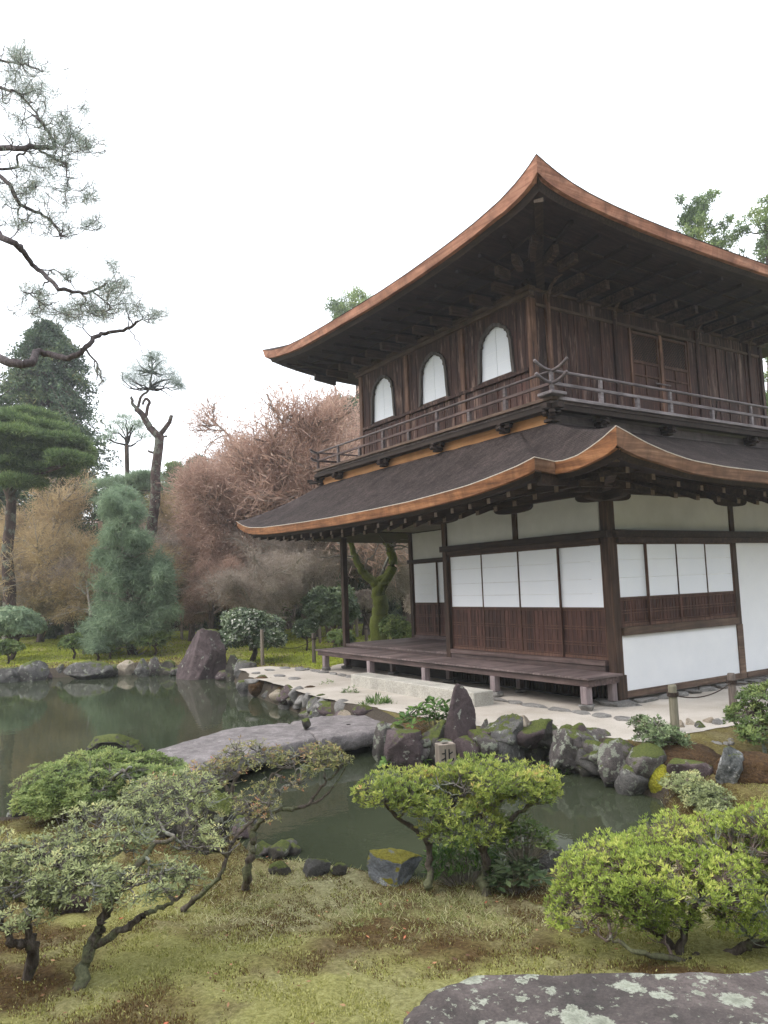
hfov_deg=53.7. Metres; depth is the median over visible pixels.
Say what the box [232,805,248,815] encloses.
rock
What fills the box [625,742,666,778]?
rock
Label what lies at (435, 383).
bell window
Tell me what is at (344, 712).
rock
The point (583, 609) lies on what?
sliding door
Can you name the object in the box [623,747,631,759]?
rock
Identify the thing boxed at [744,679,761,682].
kerb stone
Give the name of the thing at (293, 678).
kerb stone
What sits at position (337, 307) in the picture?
tall tree
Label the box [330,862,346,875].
rock
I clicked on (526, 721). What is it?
rock
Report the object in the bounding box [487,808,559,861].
leafy plant
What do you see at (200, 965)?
moss tips
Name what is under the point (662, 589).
sliding door
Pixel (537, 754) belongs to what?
rock
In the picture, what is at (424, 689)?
stone step
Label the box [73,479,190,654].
pine tree
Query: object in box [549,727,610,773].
rock
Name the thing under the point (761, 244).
tall tree
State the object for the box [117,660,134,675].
rock
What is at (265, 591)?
maple tree
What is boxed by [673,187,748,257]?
tall tree
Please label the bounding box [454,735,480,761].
rock
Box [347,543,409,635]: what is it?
maple tree
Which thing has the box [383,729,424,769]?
rock
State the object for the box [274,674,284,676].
kerb stone
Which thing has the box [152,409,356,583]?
maple tree
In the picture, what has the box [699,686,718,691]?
kerb stone
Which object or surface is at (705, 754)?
moss cushion
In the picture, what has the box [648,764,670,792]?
moss cushion
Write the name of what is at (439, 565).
sliding door
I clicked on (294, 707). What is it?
rock
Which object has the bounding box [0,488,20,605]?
cedar tree
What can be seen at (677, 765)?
rock
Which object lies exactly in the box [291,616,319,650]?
camellia bush
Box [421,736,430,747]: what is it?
rock
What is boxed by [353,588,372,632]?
tree
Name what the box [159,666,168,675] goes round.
rock
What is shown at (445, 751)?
direction marker
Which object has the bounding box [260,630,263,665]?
fence post
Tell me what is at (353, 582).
maple tree
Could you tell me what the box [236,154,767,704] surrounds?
pavilion
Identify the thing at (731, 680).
fence post
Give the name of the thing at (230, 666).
rock
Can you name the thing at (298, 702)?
rock
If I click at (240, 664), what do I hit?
rock
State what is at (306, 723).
barrier stone
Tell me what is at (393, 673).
footing stone
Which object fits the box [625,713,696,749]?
azalea shrub
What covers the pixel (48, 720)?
pond water
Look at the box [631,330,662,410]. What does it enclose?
panelled door
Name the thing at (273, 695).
rock
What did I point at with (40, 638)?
maple tree
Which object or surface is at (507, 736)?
rock
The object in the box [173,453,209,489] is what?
evergreen tree
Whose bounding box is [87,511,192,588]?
maple tree
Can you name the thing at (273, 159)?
sky
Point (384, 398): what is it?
bell window
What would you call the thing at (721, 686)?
kerb stone
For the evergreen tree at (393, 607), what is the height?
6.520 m
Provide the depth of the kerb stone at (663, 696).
11.40 m
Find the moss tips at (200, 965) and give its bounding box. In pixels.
[0,774,767,1023]
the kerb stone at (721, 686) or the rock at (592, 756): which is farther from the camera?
the kerb stone at (721, 686)
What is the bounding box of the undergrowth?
[23,578,410,630]
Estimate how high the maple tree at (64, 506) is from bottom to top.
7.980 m
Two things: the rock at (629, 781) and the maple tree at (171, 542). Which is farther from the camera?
the maple tree at (171, 542)
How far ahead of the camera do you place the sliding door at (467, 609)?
14.07 m
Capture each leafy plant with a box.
[340,684,358,692]
[355,692,397,704]
[378,755,431,768]
[393,695,450,728]
[421,829,508,886]
[482,846,554,894]
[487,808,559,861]
[540,762,573,773]
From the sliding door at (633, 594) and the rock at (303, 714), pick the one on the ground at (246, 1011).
the rock at (303, 714)
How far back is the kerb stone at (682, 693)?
11.60 m
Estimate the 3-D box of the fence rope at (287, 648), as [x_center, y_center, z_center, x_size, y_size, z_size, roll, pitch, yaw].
[-2.615,3.545,20.707,1.451,0.370,0.016,0,-6,-22]
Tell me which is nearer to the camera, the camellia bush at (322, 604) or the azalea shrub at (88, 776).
the azalea shrub at (88, 776)
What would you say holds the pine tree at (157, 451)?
on the ground at (246, 1011)
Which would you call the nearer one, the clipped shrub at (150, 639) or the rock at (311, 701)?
the rock at (311, 701)
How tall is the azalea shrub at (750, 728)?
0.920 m
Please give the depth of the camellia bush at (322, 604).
24.30 m
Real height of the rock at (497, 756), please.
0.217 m
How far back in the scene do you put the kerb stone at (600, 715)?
10.08 m
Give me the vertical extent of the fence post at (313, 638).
0.952 m
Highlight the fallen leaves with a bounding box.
[10,800,737,1023]
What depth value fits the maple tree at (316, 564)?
27.00 m
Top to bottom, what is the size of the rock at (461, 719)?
1.253 m
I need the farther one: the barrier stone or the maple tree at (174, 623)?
the maple tree at (174, 623)
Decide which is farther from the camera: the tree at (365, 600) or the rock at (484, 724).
the tree at (365, 600)
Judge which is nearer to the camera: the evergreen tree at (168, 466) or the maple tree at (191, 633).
the maple tree at (191, 633)
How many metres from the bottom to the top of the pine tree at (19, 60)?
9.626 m
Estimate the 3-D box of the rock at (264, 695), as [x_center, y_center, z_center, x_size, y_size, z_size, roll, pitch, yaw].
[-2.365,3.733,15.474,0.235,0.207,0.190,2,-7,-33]
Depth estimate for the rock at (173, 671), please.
20.61 m
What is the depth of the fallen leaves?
4.23 m
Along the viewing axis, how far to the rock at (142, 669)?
20.61 m
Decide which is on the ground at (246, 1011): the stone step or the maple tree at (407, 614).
the maple tree at (407, 614)
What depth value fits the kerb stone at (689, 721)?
9.38 m
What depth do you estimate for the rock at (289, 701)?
13.97 m
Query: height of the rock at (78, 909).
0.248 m
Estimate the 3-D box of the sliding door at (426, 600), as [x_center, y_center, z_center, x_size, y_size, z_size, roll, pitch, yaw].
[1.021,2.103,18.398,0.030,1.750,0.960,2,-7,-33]
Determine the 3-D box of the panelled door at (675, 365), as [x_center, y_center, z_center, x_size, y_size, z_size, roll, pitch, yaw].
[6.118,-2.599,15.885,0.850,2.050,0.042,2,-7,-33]
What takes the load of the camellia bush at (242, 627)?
on the ground at (246, 1011)
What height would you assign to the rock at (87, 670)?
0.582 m
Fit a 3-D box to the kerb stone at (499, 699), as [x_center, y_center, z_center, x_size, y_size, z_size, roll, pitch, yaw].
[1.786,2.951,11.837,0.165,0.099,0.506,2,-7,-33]
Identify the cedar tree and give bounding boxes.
[0,319,122,636]
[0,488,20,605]
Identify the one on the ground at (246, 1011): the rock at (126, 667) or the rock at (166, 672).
the rock at (166, 672)
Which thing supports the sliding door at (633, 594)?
in the pavilion
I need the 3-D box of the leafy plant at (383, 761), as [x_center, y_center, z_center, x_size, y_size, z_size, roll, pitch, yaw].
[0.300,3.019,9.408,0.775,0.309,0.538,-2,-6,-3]
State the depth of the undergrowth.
40.55 m
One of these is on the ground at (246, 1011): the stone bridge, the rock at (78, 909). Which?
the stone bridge
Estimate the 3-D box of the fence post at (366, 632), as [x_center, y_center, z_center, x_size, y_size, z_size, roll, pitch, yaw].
[-0.621,4.354,26.705,0.150,0.700,0.154,2,-7,-33]
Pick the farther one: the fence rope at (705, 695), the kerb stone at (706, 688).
the kerb stone at (706, 688)
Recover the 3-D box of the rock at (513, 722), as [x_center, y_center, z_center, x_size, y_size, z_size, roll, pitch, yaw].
[1.449,2.873,9.225,0.640,0.809,0.460,2,-7,-33]
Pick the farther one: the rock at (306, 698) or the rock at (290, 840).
the rock at (306, 698)
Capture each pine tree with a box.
[0,31,176,392]
[0,403,99,640]
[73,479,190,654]
[78,412,175,505]
[110,346,192,618]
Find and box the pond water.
[0,673,668,882]
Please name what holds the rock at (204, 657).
on the ground at (246, 1011)
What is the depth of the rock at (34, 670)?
20.56 m
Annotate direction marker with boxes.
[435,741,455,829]
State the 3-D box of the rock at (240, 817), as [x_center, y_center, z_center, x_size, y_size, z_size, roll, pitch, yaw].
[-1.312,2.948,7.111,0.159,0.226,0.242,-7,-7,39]
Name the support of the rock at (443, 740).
on the rock
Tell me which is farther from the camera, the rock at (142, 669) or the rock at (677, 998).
the rock at (142, 669)
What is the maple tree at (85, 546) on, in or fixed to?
on the ground at (246, 1011)
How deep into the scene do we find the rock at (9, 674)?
20.44 m
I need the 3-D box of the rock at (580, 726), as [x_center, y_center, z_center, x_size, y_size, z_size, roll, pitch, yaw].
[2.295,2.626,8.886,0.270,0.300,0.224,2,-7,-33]
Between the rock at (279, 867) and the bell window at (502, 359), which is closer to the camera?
the rock at (279, 867)
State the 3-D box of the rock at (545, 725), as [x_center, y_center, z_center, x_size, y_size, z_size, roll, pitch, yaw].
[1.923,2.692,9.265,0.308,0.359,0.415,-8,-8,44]
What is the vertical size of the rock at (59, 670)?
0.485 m
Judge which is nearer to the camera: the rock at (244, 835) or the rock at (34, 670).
the rock at (244, 835)
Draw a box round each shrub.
[0,604,47,659]
[0,638,26,663]
[0,764,232,991]
[5,745,201,821]
[57,632,85,659]
[85,643,110,660]
[101,642,115,658]
[116,735,353,912]
[130,629,173,655]
[326,628,356,647]
[350,750,563,896]
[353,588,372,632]
[378,614,411,638]
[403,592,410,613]
[542,797,767,961]
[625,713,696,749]
[657,769,736,818]
[721,679,767,753]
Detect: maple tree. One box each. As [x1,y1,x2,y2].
[0,468,97,634]
[0,525,41,608]
[0,549,97,639]
[20,512,105,642]
[43,517,193,653]
[78,517,143,573]
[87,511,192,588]
[142,480,202,629]
[145,386,304,628]
[146,482,182,626]
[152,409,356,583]
[158,478,322,614]
[173,552,249,640]
[176,538,254,631]
[190,540,313,650]
[203,372,408,638]
[217,524,353,642]
[279,397,359,629]
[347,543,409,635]
[347,544,410,621]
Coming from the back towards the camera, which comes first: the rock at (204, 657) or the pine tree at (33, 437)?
the pine tree at (33, 437)
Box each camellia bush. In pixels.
[218,606,288,660]
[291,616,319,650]
[299,584,361,647]
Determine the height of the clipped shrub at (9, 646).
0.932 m
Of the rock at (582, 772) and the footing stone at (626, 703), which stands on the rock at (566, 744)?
the rock at (582, 772)
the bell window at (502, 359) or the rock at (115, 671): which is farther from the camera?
the rock at (115, 671)
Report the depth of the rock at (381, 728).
9.61 m
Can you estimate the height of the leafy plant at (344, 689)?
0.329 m
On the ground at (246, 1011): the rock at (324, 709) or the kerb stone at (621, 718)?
the kerb stone at (621, 718)
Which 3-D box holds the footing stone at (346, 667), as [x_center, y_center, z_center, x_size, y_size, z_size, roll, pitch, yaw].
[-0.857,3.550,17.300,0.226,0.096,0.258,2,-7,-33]
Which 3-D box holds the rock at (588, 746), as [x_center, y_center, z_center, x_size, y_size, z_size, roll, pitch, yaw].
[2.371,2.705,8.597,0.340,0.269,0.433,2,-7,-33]
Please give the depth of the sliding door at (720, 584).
12.75 m
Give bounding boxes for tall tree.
[323,285,372,396]
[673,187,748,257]
[728,193,767,398]
[763,357,767,410]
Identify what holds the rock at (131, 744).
in the pond water
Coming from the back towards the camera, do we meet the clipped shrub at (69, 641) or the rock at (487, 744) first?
the clipped shrub at (69, 641)
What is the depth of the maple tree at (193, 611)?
27.11 m
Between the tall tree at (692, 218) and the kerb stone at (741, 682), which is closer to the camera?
the kerb stone at (741, 682)
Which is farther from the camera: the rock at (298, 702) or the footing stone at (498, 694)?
the rock at (298, 702)
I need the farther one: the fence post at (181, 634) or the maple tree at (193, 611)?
the fence post at (181, 634)
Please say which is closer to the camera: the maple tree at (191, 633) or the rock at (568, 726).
the rock at (568, 726)
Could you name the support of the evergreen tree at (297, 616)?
on the ground at (246, 1011)
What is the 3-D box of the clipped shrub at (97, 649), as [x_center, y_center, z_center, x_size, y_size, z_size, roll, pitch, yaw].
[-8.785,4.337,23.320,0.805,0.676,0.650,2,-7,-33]
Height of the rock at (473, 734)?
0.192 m
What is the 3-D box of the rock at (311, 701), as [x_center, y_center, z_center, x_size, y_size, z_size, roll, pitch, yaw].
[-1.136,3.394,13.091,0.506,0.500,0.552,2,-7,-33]
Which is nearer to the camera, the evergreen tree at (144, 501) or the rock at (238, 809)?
the rock at (238, 809)
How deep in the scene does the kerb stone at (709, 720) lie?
9.46 m
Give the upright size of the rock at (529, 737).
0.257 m
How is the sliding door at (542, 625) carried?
in the pavilion
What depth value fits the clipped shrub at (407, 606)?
26.62 m
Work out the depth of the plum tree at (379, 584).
20.88 m
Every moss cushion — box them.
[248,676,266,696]
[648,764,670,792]
[650,740,720,765]
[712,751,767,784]
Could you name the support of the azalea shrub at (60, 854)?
on the ground at (246, 1011)
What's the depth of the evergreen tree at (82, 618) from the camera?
39.98 m
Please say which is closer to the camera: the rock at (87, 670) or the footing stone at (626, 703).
the footing stone at (626, 703)
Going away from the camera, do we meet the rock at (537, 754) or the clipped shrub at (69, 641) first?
the rock at (537, 754)
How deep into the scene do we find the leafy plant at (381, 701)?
11.96 m
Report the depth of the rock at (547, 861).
5.71 m
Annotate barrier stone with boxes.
[301,718,310,728]
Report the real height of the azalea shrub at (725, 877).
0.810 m
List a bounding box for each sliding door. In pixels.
[413,562,439,635]
[437,561,445,635]
[449,554,484,650]
[480,551,523,653]
[517,547,563,656]
[558,544,608,660]
[616,543,649,626]
[644,543,681,624]
[675,543,710,621]
[705,543,736,618]
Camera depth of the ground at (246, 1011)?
4.20 m
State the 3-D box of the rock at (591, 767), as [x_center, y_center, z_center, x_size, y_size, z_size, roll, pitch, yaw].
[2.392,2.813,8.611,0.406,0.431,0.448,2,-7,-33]
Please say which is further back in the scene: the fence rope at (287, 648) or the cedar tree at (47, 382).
the cedar tree at (47, 382)
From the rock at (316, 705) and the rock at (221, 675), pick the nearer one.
the rock at (316, 705)
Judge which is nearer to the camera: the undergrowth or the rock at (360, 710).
the rock at (360, 710)
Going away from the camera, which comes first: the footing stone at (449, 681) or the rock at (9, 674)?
the footing stone at (449, 681)
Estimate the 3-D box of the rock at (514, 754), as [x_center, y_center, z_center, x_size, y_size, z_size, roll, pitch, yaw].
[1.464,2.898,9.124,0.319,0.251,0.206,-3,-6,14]
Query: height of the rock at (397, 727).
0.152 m
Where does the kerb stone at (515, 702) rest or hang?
on the ground at (246, 1011)
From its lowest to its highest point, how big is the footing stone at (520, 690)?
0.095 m
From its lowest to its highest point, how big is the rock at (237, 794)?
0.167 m
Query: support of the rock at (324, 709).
on the rock
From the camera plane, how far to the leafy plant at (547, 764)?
8.80 m
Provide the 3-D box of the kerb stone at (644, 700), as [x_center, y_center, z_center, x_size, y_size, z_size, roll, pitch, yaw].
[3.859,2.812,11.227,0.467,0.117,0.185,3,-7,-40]
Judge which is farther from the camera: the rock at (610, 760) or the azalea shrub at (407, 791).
the rock at (610, 760)
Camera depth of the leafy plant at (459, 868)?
5.50 m
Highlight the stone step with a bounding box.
[351,672,493,706]
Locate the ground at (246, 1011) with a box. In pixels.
[0,573,767,1023]
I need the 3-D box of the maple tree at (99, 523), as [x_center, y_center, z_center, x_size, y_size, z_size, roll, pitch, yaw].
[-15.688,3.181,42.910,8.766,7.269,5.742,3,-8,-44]
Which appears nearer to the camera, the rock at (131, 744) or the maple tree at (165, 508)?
the rock at (131, 744)
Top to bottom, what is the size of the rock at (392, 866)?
0.308 m
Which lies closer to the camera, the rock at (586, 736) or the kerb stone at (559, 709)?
the rock at (586, 736)
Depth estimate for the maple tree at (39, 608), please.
29.52 m
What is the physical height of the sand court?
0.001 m
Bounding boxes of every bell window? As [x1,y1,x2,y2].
[371,375,395,424]
[419,352,449,406]
[477,323,515,385]
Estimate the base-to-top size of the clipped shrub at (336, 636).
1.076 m
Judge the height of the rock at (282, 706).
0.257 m
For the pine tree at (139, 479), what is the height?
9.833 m
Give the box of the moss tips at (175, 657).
[0,624,402,668]
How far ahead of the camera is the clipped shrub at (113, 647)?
23.66 m
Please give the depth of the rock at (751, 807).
6.41 m
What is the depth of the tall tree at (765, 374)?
26.61 m
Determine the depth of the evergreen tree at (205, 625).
33.29 m
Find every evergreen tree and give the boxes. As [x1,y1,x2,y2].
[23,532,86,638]
[74,601,94,629]
[134,488,149,528]
[160,461,182,491]
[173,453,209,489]
[173,598,224,631]
[214,508,299,626]
[295,544,340,625]
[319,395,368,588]
[348,395,359,421]
[387,581,410,620]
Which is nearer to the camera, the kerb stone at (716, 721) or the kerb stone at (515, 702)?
the kerb stone at (716, 721)
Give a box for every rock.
[0,667,19,682]
[6,809,23,816]
[18,660,49,681]
[49,887,89,915]
[56,664,63,672]
[63,661,113,678]
[86,734,144,752]
[111,666,117,676]
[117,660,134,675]
[133,658,149,676]
[148,656,160,675]
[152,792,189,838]
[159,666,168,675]
[161,659,174,668]
[162,669,172,675]
[170,668,175,675]
[176,628,226,679]
[177,790,235,854]
[215,670,225,679]
[225,654,237,681]
[228,792,244,804]
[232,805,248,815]
[232,821,248,839]
[234,658,256,678]
[234,815,256,823]
[236,680,248,695]
[255,840,271,855]
[261,690,267,698]
[268,839,290,860]
[268,860,291,875]
[269,689,280,702]
[276,684,292,704]
[278,703,289,709]
[286,698,292,706]
[286,838,296,844]
[288,686,303,702]
[288,842,300,855]
[292,704,300,709]
[294,694,304,706]
[298,710,308,717]
[302,693,312,707]
[303,858,330,877]
[306,693,324,713]
[311,701,328,717]
[313,697,327,707]
[317,701,330,715]
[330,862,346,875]
[334,699,347,712]
[338,710,350,715]
[352,704,372,715]
[367,848,421,886]
[372,721,391,762]
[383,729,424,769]
[392,725,403,728]
[403,969,767,1023]
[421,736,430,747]
[421,748,429,760]
[422,719,445,765]
[433,738,453,746]
[444,683,475,741]
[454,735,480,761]
[468,728,490,741]
[475,733,498,757]
[480,719,487,728]
[483,713,524,768]
[484,754,506,762]
[491,729,515,745]
[512,749,518,760]
[516,726,544,748]
[521,715,529,726]
[525,747,546,764]
[529,718,552,746]
[534,845,564,871]
[539,718,557,752]
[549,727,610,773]
[558,724,571,732]
[571,722,586,731]
[575,748,600,777]
[577,765,594,776]
[579,750,597,764]
[581,733,594,740]
[582,740,601,753]
[597,738,630,786]
[614,764,648,795]
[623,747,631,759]
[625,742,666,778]
[666,758,713,778]
[715,746,743,783]
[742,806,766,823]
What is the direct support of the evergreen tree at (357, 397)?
on the ground at (246, 1011)
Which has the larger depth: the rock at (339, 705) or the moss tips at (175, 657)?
the moss tips at (175, 657)
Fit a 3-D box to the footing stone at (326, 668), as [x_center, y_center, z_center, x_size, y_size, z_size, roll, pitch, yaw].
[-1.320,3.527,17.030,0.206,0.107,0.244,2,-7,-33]
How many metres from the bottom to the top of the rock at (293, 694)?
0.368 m
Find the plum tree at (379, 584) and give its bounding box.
[301,483,407,640]
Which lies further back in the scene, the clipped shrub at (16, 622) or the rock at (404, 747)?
the clipped shrub at (16, 622)
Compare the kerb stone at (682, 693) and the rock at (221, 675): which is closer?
the kerb stone at (682, 693)
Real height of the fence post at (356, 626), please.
1.000 m
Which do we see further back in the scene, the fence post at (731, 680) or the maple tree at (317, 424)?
the maple tree at (317, 424)
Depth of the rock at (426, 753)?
9.21 m
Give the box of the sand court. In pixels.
[240,664,767,741]
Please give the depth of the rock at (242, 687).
16.12 m
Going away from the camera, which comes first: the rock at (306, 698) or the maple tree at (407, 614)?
the rock at (306, 698)
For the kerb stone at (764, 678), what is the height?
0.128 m
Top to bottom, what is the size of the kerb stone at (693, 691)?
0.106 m
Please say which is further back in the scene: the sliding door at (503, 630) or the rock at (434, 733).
the sliding door at (503, 630)
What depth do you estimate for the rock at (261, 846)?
6.44 m
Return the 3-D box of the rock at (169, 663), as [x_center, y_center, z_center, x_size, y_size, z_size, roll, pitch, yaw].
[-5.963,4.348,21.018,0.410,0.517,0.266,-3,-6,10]
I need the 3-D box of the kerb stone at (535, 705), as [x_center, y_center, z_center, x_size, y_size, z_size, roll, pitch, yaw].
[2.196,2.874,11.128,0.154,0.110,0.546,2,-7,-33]
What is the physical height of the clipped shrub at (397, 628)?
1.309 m
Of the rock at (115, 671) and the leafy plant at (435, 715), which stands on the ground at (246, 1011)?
the leafy plant at (435, 715)
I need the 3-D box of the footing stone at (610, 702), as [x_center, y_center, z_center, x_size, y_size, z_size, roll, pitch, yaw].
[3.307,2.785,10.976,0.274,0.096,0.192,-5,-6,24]
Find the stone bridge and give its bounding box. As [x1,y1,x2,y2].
[146,715,390,786]
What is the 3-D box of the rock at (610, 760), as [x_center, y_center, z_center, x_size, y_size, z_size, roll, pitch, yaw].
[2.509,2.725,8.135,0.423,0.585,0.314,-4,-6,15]
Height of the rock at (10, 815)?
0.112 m
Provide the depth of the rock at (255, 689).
15.81 m
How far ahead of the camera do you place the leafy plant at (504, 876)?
5.25 m
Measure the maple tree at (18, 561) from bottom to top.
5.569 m
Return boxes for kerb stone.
[244,679,258,683]
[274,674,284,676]
[288,677,300,679]
[493,697,507,701]
[507,700,522,703]
[520,703,547,708]
[548,707,570,711]
[570,710,590,714]
[592,712,611,717]
[614,716,633,720]
[633,697,657,702]
[658,693,668,698]
[678,691,688,695]
[685,689,701,693]
[686,718,694,724]
[694,721,704,727]
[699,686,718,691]
[703,717,713,722]
[712,718,723,724]
[716,683,727,688]
[736,681,748,685]
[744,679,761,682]
[756,676,767,680]
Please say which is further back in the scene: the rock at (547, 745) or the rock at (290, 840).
the rock at (547, 745)
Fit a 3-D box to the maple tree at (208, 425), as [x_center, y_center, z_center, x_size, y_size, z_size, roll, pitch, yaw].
[-6.125,-0.251,36.403,13.149,12.372,10.083,2,-7,-37]
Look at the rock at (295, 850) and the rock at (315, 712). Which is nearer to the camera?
the rock at (295, 850)
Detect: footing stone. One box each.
[322,667,330,670]
[341,665,351,668]
[388,671,398,674]
[443,679,454,682]
[493,691,503,696]
[515,688,526,692]
[578,704,594,710]
[595,698,641,706]
[604,700,619,705]
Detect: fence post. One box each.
[180,625,182,639]
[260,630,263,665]
[311,633,315,662]
[355,619,358,636]
[364,626,367,640]
[667,684,679,729]
[726,673,736,707]
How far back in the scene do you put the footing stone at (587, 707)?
10.58 m
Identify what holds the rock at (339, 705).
on the ground at (246, 1011)
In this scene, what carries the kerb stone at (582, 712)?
on the ground at (246, 1011)
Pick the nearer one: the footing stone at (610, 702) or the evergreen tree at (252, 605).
the footing stone at (610, 702)
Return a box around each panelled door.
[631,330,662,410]
[661,337,691,415]
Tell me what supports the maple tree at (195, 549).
on the ground at (246, 1011)
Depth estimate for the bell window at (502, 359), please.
14.53 m
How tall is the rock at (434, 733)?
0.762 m
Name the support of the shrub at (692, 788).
on the ground at (246, 1011)
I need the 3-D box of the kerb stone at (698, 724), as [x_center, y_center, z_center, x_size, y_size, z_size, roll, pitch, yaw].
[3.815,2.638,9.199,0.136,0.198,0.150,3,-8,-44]
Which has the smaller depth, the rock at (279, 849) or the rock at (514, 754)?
the rock at (279, 849)
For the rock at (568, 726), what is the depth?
8.94 m
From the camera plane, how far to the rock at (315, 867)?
5.78 m
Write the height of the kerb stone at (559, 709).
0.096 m
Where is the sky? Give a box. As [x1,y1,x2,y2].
[0,0,767,524]
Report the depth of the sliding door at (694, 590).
12.28 m
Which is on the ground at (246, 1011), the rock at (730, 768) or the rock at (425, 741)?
the rock at (730, 768)
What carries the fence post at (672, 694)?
on the ground at (246, 1011)
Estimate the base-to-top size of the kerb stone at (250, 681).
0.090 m
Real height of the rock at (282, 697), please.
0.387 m
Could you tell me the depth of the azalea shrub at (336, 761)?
5.59 m
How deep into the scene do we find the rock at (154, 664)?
20.87 m
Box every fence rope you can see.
[264,638,311,648]
[679,684,729,697]
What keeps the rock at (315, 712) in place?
on the ground at (246, 1011)

